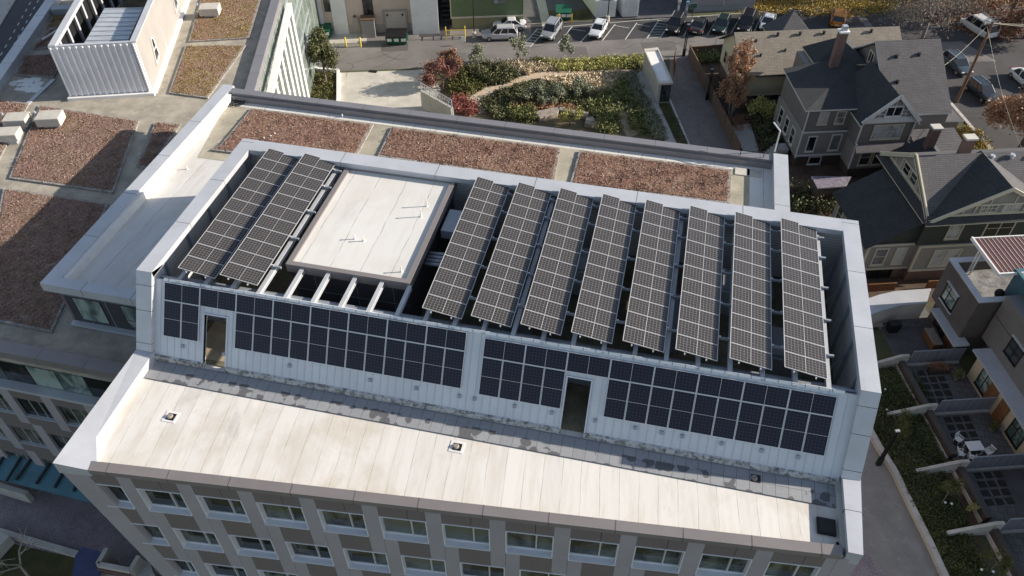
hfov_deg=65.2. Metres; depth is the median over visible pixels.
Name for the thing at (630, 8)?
door
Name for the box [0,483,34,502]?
wall
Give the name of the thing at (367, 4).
window
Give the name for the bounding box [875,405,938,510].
green ground cover
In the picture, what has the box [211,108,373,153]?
sedum bed
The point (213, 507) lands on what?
window
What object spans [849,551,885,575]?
forecourt
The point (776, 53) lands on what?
tan roof house
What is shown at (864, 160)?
window
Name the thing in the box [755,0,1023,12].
back yard
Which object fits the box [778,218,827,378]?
solar array
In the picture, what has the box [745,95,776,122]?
young evergreen
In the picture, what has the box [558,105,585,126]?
bush
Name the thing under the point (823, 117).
window
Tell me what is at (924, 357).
patio fence
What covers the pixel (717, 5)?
grey rear house
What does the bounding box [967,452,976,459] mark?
garden chair
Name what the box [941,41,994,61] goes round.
drive mouth
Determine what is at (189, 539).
window
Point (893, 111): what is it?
window
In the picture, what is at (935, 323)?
window
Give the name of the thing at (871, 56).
window
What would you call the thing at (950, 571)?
yellow ground cover
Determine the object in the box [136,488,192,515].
window
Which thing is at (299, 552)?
window
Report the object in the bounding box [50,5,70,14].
grey crate
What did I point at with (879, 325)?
patio bench
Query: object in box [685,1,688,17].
charging post
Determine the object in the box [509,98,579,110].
rust grasses
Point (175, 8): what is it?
window frame
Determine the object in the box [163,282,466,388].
wall solar array
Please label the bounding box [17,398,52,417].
window
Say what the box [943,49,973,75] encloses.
parked car
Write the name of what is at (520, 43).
sapling
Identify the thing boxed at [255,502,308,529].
window
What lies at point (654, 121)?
sage plants
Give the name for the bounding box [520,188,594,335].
solar array
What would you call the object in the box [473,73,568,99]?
path steps
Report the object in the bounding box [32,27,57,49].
sedum bed
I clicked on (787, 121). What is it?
window
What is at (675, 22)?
parked car
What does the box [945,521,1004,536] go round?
tapering wall
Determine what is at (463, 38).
yellow handrail
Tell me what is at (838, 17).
parked car
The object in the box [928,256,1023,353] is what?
brown townhouse
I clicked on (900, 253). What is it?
window
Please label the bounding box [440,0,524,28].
green house
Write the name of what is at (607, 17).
lamp post
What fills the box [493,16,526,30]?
parked car
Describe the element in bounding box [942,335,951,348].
door
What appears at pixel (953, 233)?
window
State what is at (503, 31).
parked car
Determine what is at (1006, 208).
window
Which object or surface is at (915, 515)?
garden wall
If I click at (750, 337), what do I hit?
solar array
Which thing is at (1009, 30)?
autumn tree
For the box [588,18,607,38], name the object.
parked car
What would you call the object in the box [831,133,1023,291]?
charcoal gabled house
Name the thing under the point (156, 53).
window
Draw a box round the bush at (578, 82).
[571,74,593,95]
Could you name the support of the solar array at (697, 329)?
on the office building at (212, 450)
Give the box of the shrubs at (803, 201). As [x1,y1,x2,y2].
[789,175,836,215]
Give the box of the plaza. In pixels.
[0,480,153,568]
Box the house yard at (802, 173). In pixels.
[700,63,939,301]
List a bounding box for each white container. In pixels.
[583,0,616,17]
[616,0,639,16]
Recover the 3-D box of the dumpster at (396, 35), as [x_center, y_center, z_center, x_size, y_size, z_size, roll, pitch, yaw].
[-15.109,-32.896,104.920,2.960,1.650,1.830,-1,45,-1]
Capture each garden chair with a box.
[952,431,963,444]
[956,446,965,458]
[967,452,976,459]
[981,444,996,455]
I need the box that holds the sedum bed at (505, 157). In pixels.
[378,127,559,179]
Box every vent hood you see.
[0,126,22,144]
[1,112,32,129]
[33,109,65,127]
[196,2,221,16]
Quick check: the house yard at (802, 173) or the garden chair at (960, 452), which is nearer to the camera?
the garden chair at (960, 452)
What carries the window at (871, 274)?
in the charcoal gabled house at (921, 215)
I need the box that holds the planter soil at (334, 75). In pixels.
[311,71,336,100]
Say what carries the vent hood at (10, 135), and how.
on the green roof building at (55, 385)
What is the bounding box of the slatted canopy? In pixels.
[967,235,1023,276]
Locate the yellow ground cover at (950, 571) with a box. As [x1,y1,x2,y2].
[917,499,972,575]
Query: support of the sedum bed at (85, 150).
on the green roof building at (55, 385)
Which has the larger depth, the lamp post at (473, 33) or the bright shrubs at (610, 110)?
the lamp post at (473, 33)
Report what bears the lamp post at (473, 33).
on the alley road
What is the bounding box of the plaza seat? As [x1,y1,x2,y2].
[0,532,14,558]
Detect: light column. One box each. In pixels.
[682,24,689,55]
[705,68,713,99]
[875,429,899,465]
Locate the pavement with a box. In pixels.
[0,0,14,24]
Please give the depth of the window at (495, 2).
106.22 m
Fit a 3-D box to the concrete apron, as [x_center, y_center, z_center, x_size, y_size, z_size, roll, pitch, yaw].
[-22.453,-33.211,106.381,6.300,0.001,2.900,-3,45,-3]
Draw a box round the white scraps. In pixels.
[8,77,43,92]
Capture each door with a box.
[352,17,360,32]
[385,11,406,27]
[596,2,614,16]
[623,1,638,15]
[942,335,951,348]
[982,382,998,397]
[991,398,1009,425]
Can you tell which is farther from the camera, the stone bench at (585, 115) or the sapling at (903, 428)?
the stone bench at (585, 115)
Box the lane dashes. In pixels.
[1,0,38,54]
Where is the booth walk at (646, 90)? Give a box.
[635,71,675,142]
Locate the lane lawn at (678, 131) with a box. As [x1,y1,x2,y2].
[659,103,686,143]
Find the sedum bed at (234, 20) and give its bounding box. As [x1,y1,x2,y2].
[188,0,260,42]
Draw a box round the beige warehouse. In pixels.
[315,0,438,34]
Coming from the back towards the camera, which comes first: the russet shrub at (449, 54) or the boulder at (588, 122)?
the russet shrub at (449, 54)
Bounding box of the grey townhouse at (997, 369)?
[967,295,1023,453]
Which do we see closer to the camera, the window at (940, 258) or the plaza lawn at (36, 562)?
the plaza lawn at (36, 562)
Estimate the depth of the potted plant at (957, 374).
64.66 m
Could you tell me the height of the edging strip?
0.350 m
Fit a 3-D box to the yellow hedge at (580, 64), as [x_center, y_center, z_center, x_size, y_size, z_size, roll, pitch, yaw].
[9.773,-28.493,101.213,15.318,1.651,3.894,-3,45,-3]
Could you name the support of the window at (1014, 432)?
in the grey townhouse at (997, 369)
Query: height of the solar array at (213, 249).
0.511 m
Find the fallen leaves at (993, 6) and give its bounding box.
[909,0,1023,42]
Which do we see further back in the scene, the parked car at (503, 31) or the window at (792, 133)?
the parked car at (503, 31)
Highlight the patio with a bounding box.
[881,307,1023,572]
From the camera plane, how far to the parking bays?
108.64 m
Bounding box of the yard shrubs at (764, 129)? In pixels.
[748,111,781,151]
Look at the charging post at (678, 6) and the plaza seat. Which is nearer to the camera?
the plaza seat
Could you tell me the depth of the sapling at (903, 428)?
59.38 m
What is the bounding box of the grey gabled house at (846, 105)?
[763,24,964,176]
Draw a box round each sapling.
[467,43,485,69]
[509,32,528,57]
[558,33,574,53]
[896,407,913,439]
[939,477,966,502]
[965,502,979,511]
[979,547,1013,575]
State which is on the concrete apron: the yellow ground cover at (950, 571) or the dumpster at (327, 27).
the dumpster at (327, 27)
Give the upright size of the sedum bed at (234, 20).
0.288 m
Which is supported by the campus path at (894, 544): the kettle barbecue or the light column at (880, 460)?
the light column at (880, 460)
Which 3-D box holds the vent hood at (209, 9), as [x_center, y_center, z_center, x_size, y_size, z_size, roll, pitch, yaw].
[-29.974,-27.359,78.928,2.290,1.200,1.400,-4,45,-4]
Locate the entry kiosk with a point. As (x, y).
(92, 562)
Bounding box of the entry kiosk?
[72,547,157,575]
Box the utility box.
[360,15,375,37]
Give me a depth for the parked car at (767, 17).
107.79 m
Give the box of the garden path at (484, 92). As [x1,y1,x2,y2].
[464,69,629,112]
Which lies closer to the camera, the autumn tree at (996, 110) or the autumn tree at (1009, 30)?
the autumn tree at (996, 110)
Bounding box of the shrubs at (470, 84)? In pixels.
[445,65,486,96]
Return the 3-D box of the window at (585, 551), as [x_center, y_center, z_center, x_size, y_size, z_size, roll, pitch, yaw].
[3.869,12.455,38.156,2.327,2.120,0.605,9,45,9]
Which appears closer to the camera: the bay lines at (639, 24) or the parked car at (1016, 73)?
the parked car at (1016, 73)
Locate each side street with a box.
[861,5,1023,46]
[945,45,1023,148]
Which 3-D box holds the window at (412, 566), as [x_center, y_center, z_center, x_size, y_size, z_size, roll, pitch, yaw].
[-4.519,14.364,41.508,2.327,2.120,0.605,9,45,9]
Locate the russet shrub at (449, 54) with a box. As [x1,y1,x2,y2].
[436,47,463,68]
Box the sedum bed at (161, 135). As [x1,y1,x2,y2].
[136,121,180,168]
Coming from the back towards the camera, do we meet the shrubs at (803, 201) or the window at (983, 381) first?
the shrubs at (803, 201)
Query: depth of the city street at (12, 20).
109.71 m
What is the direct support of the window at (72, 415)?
in the green roof building at (55, 385)
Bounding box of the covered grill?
[886,320,901,332]
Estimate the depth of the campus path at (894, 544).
55.70 m
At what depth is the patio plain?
58.14 m
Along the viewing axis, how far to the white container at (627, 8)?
109.95 m
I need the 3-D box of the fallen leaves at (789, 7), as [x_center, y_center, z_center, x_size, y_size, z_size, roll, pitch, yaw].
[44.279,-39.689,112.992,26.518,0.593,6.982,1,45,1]
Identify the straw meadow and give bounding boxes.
[540,67,625,95]
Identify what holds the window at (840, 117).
in the grey gabled house at (846, 105)
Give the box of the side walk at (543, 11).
[536,0,548,26]
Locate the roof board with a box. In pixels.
[26,79,55,103]
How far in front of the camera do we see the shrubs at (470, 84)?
97.04 m
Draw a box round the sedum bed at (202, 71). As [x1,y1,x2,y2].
[169,45,245,98]
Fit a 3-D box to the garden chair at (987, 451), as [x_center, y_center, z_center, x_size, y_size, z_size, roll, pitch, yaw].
[35.594,12.179,59.697,0.565,0.885,0.500,-18,47,-17]
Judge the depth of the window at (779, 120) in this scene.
87.74 m
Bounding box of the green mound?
[459,57,519,85]
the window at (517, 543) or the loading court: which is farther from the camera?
the loading court
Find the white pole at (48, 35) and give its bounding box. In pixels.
[42,30,56,39]
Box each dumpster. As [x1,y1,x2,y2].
[319,23,332,37]
[385,28,407,44]
[555,4,571,19]
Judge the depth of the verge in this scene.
112.70 m
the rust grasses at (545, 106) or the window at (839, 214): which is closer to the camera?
the window at (839, 214)
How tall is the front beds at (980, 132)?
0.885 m
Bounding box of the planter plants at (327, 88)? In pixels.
[310,69,340,99]
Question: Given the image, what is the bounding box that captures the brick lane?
[670,58,732,149]
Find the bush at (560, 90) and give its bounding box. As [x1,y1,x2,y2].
[545,81,566,104]
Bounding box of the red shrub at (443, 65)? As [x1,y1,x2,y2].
[416,56,459,90]
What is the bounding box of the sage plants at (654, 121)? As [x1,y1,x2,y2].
[626,69,668,140]
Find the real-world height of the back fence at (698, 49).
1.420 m
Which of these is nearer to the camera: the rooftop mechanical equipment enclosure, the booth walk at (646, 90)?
the rooftop mechanical equipment enclosure
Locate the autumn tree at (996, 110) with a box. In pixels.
[980,85,1023,147]
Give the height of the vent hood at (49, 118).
1.200 m
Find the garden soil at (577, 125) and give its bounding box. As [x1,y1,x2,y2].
[431,61,664,140]
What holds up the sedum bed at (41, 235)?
on the green roof building at (55, 385)
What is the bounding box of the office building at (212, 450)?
[40,84,880,575]
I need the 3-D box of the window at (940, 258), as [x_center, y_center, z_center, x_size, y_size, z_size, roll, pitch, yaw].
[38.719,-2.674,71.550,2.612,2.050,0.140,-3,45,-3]
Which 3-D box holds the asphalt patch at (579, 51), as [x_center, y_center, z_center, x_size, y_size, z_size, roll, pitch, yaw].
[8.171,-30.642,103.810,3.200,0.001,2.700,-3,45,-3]
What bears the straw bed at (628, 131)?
on the garden soil at (577, 125)
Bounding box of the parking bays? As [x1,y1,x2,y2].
[531,9,864,43]
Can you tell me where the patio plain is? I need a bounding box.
[992,468,1023,517]
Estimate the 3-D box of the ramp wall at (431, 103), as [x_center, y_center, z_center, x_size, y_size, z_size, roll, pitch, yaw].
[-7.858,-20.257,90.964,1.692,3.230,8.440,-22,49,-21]
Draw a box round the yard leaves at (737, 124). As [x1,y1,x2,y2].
[727,113,753,132]
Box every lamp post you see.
[472,0,475,37]
[606,0,609,21]
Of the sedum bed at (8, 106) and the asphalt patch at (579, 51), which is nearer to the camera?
the sedum bed at (8, 106)
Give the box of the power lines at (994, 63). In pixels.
[945,23,1023,147]
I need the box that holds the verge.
[523,0,690,22]
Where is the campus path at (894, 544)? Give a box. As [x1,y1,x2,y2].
[861,440,938,575]
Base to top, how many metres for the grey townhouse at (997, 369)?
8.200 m
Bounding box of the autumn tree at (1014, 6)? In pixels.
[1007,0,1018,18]
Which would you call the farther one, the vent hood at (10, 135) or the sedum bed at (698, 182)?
the vent hood at (10, 135)
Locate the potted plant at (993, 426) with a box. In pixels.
[988,420,1000,431]
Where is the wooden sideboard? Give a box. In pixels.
[922,328,943,349]
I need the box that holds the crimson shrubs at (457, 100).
[450,91,478,116]
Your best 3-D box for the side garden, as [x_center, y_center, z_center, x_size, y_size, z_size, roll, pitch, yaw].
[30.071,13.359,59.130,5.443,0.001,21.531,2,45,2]
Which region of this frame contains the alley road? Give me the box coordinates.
[316,11,872,70]
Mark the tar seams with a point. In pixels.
(539, 46)
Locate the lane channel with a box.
[669,99,689,144]
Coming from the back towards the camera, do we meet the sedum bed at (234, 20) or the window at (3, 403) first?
the sedum bed at (234, 20)
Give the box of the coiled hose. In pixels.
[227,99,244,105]
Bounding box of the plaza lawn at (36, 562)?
[0,544,74,575]
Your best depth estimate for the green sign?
109.67 m
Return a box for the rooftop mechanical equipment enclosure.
[48,0,189,101]
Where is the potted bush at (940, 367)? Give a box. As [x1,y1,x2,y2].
[927,361,955,374]
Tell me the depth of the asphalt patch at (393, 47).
104.59 m
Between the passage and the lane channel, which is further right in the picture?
the lane channel
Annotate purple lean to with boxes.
[807,176,850,204]
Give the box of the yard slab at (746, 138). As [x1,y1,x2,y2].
[733,123,758,152]
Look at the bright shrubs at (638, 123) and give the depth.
93.80 m
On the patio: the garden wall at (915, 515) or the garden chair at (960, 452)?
the garden chair at (960, 452)
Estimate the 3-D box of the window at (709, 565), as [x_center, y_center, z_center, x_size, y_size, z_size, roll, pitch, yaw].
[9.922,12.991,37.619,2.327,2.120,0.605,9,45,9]
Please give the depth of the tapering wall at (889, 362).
65.48 m
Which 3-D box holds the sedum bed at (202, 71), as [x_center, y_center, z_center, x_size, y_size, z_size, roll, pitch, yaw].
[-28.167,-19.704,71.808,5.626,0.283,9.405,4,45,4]
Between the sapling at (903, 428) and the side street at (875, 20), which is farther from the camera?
the side street at (875, 20)
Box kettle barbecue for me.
[994,289,1004,296]
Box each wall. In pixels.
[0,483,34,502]
[420,82,453,114]
[869,288,930,322]
[870,429,948,575]
[877,354,909,367]
[886,403,937,416]
[898,361,1023,575]
[915,459,969,474]
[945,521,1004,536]
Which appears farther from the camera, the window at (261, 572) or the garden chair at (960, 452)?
the garden chair at (960, 452)
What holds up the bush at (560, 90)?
on the garden soil at (577, 125)
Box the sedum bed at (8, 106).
[0,100,28,158]
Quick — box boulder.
[535,107,558,121]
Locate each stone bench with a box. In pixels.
[559,107,587,119]
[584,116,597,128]
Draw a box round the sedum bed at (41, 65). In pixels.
[15,53,57,78]
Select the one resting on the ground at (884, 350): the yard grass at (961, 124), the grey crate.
the yard grass at (961, 124)
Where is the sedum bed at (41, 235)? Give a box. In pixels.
[0,187,108,333]
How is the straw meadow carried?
on the straw bed at (628, 131)
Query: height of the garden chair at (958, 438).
0.885 m
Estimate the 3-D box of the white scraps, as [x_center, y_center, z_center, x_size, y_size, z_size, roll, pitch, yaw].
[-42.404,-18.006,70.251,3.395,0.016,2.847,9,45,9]
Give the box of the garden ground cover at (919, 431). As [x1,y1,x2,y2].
[874,363,989,575]
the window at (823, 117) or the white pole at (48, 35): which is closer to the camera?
the white pole at (48, 35)
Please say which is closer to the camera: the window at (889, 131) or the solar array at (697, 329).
the solar array at (697, 329)
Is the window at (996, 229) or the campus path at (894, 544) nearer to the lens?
the campus path at (894, 544)
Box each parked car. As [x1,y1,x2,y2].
[482,23,517,41]
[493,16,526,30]
[540,16,562,40]
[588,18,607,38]
[665,10,685,34]
[689,16,708,34]
[712,12,731,34]
[736,7,756,31]
[758,11,776,29]
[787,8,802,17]
[829,8,847,26]
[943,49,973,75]
[960,13,1000,38]
[964,75,997,102]
[1009,66,1023,89]
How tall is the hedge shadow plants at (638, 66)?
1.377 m
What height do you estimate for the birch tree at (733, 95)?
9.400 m
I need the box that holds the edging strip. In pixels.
[895,365,1011,575]
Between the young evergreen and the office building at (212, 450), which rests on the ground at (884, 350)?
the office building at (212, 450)
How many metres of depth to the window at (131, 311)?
47.92 m
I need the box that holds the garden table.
[962,441,984,455]
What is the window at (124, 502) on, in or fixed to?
in the office building at (212, 450)
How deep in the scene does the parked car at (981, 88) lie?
95.00 m
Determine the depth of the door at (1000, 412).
61.29 m
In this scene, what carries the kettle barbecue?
on the brown townhouse at (965, 308)
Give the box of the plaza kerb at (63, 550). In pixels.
[0,528,77,557]
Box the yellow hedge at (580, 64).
[529,52,643,72]
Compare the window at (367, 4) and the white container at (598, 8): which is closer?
the window at (367, 4)
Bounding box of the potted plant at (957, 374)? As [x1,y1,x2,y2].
[952,368,964,380]
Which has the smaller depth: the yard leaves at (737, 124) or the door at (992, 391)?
the door at (992, 391)
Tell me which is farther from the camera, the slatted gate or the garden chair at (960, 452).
the slatted gate
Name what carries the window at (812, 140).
in the grey gabled house at (846, 105)
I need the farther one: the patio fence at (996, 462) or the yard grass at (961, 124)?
the yard grass at (961, 124)
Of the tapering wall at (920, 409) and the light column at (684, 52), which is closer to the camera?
the tapering wall at (920, 409)
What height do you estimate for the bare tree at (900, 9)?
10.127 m
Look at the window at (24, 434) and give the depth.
55.19 m
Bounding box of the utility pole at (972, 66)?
[955,21,1000,102]
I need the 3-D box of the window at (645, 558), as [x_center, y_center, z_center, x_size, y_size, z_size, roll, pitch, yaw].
[6.895,12.723,37.887,2.327,2.120,0.605,9,45,9]
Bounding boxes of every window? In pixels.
[0,395,11,409]
[6,451,30,458]
[11,426,45,444]
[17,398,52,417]
[51,434,70,447]
[58,406,87,423]
[71,297,110,324]
[96,484,134,509]
[119,305,135,328]
[131,523,169,546]
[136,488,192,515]
[152,39,157,60]
[164,558,198,575]
[172,528,223,552]
[195,495,250,522]
[204,563,247,575]
[228,534,278,559]
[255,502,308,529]
[257,569,297,575]
[285,541,333,566]
[317,509,368,536]
[323,0,330,11]
[342,548,390,572]
[362,0,373,14]
[379,516,428,543]
[400,555,446,575]
[442,523,489,550]
[460,562,504,575]
[492,0,506,4]
[505,530,553,558]
[519,569,564,575]
[568,538,618,565]
[631,546,685,573]
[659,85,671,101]
[695,553,752,575]
[722,49,727,66]
[763,561,820,575]
[770,95,780,98]
[776,106,784,126]
[782,115,789,135]
[787,125,795,146]
[804,136,817,152]
[806,156,821,165]
[816,111,829,125]
[827,134,842,151]
[833,111,847,124]
[834,206,843,218]
[856,153,872,166]
[866,49,875,62]
[866,269,892,278]
[869,124,904,140]
[869,153,881,165]
[869,248,889,266]
[883,106,904,117]
[889,247,908,264]
[901,161,911,178]
[908,170,917,187]
[927,248,962,267]
[932,319,944,336]
[939,282,958,312]
[943,225,964,239]
[973,368,991,396]
[978,205,999,212]
[980,222,1016,236]
[1001,204,1021,211]
[1002,337,1023,366]
[1004,418,1023,449]
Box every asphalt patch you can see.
[381,43,407,51]
[431,53,466,64]
[563,46,588,56]
[640,41,676,50]
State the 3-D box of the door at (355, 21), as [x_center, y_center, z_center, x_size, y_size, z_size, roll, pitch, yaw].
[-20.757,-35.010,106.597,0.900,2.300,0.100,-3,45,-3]
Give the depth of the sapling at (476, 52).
95.33 m
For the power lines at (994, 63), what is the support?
attached to the utility pole at (972, 66)
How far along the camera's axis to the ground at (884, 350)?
67.63 m
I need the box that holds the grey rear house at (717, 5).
[688,0,755,11]
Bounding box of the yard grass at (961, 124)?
[956,122,986,149]
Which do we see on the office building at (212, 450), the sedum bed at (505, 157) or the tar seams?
the sedum bed at (505, 157)
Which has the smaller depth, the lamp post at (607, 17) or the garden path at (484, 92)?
the garden path at (484, 92)
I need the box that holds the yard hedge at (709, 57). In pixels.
[695,48,721,64]
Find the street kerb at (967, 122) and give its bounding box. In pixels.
[950,100,992,148]
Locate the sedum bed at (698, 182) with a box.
[570,150,730,203]
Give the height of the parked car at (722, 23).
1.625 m
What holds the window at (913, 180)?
in the charcoal gabled house at (921, 215)
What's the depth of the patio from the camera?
61.48 m
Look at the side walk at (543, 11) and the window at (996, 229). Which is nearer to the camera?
the window at (996, 229)
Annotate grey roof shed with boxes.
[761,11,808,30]
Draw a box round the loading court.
[340,69,441,111]
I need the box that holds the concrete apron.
[328,33,366,43]
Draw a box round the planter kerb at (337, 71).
[315,66,339,100]
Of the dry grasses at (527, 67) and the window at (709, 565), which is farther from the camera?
the dry grasses at (527, 67)
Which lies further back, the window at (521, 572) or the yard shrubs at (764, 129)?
the yard shrubs at (764, 129)
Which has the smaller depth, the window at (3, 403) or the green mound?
the window at (3, 403)
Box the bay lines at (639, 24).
[526,11,767,46]
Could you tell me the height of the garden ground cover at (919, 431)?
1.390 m
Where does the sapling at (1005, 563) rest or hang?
on the ground at (884, 350)
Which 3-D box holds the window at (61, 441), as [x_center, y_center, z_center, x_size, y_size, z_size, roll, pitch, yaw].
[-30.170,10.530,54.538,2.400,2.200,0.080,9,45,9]
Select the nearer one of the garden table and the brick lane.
the garden table
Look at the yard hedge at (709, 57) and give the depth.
101.64 m
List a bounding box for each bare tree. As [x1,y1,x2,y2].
[0,526,46,575]
[880,0,976,39]
[895,0,927,21]
[940,0,989,28]
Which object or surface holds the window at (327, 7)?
in the beige warehouse
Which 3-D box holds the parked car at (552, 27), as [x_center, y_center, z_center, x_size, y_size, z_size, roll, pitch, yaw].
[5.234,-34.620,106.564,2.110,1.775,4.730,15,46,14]
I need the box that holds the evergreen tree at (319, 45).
[306,25,340,83]
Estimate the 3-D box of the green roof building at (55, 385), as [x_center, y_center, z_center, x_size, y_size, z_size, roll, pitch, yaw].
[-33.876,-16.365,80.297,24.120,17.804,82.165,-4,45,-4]
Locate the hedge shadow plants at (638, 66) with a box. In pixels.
[624,56,643,69]
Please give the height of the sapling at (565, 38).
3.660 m
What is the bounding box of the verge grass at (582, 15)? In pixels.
[548,9,592,21]
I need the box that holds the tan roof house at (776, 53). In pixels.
[719,26,901,108]
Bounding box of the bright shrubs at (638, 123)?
[611,73,655,135]
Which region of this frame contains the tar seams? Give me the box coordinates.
[346,33,718,75]
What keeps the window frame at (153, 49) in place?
in the rooftop mechanical equipment enclosure
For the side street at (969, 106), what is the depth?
97.59 m
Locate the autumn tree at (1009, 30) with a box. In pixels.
[998,0,1023,40]
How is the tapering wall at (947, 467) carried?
on the side garden
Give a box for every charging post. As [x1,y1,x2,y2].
[677,0,680,10]
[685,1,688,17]
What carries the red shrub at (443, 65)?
on the garden soil at (577, 125)
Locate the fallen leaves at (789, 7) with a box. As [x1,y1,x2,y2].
[735,0,910,17]
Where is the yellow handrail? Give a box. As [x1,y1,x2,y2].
[445,26,465,40]
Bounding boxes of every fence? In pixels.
[688,45,740,150]
[691,44,722,53]
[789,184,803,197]
[907,348,966,366]
[934,397,997,415]
[966,453,1023,471]
[1000,518,1023,533]
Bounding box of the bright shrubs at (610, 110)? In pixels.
[585,86,625,133]
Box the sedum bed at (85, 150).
[9,105,138,193]
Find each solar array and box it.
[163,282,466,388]
[178,148,298,278]
[220,153,334,285]
[422,176,509,318]
[471,182,551,326]
[478,338,836,455]
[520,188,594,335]
[571,194,637,343]
[622,199,681,352]
[675,205,726,360]
[728,211,773,369]
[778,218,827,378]
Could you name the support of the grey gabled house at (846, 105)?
on the house yard at (802, 173)
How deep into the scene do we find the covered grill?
68.33 m
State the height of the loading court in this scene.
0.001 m
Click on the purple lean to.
(826, 186)
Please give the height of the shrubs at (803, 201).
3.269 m
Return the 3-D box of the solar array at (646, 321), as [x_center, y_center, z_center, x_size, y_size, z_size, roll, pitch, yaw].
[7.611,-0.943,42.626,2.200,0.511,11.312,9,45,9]
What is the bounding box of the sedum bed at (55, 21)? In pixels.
[47,14,64,28]
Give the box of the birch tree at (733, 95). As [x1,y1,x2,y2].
[715,36,757,116]
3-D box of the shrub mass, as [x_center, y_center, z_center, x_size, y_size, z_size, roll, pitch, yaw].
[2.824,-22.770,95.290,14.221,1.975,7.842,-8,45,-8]
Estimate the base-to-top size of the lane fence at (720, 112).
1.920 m
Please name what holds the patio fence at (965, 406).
on the patio
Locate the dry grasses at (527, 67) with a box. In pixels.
[483,56,558,74]
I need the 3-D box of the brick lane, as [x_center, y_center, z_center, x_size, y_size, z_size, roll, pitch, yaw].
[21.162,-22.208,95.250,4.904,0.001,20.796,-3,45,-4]
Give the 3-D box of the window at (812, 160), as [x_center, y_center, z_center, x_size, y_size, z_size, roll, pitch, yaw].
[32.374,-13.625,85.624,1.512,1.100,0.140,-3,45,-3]
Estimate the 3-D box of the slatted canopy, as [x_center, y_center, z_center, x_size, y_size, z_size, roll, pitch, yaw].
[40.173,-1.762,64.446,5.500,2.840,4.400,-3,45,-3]
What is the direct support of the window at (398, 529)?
in the office building at (212, 450)
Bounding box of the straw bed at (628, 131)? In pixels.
[541,71,643,136]
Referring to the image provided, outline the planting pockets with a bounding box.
[917,370,1014,505]
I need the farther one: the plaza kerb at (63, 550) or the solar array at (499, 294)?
the plaza kerb at (63, 550)
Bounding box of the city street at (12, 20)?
[0,0,44,62]
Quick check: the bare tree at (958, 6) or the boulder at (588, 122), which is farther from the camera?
the bare tree at (958, 6)
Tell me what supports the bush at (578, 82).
on the garden soil at (577, 125)
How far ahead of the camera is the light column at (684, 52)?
101.76 m
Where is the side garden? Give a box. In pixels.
[873,358,988,575]
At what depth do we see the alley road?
104.46 m
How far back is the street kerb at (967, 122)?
91.89 m
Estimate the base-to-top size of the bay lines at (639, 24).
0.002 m
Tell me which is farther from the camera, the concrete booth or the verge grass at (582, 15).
the verge grass at (582, 15)
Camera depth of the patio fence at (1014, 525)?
55.03 m
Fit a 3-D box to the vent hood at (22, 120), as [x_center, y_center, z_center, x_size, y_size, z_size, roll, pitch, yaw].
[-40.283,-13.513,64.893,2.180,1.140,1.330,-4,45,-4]
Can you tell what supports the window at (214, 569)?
in the office building at (212, 450)
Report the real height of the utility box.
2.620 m
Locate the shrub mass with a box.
[478,78,595,120]
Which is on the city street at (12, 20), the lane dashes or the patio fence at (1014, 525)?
the lane dashes
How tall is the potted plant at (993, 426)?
1.056 m
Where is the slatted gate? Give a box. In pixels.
[673,49,675,76]
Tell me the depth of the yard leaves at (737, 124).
92.14 m
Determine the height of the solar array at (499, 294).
0.511 m
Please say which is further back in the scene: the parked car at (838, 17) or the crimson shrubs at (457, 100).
the parked car at (838, 17)
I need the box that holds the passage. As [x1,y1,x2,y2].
[419,0,449,36]
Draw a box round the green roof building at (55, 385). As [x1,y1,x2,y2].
[0,0,319,503]
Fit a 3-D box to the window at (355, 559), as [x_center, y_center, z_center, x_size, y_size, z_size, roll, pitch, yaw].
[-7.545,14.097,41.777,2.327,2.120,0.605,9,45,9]
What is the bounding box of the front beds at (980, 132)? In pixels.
[956,124,995,148]
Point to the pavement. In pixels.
(5, 6)
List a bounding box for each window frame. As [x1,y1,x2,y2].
[150,37,159,64]
[172,0,178,12]
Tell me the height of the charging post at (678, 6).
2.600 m
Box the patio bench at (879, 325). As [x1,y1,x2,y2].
[872,322,883,329]
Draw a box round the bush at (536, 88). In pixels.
[521,82,549,105]
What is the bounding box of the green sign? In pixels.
[690,3,697,14]
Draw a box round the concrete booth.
[642,47,672,103]
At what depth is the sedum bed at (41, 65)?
71.87 m
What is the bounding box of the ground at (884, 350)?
[0,0,1015,575]

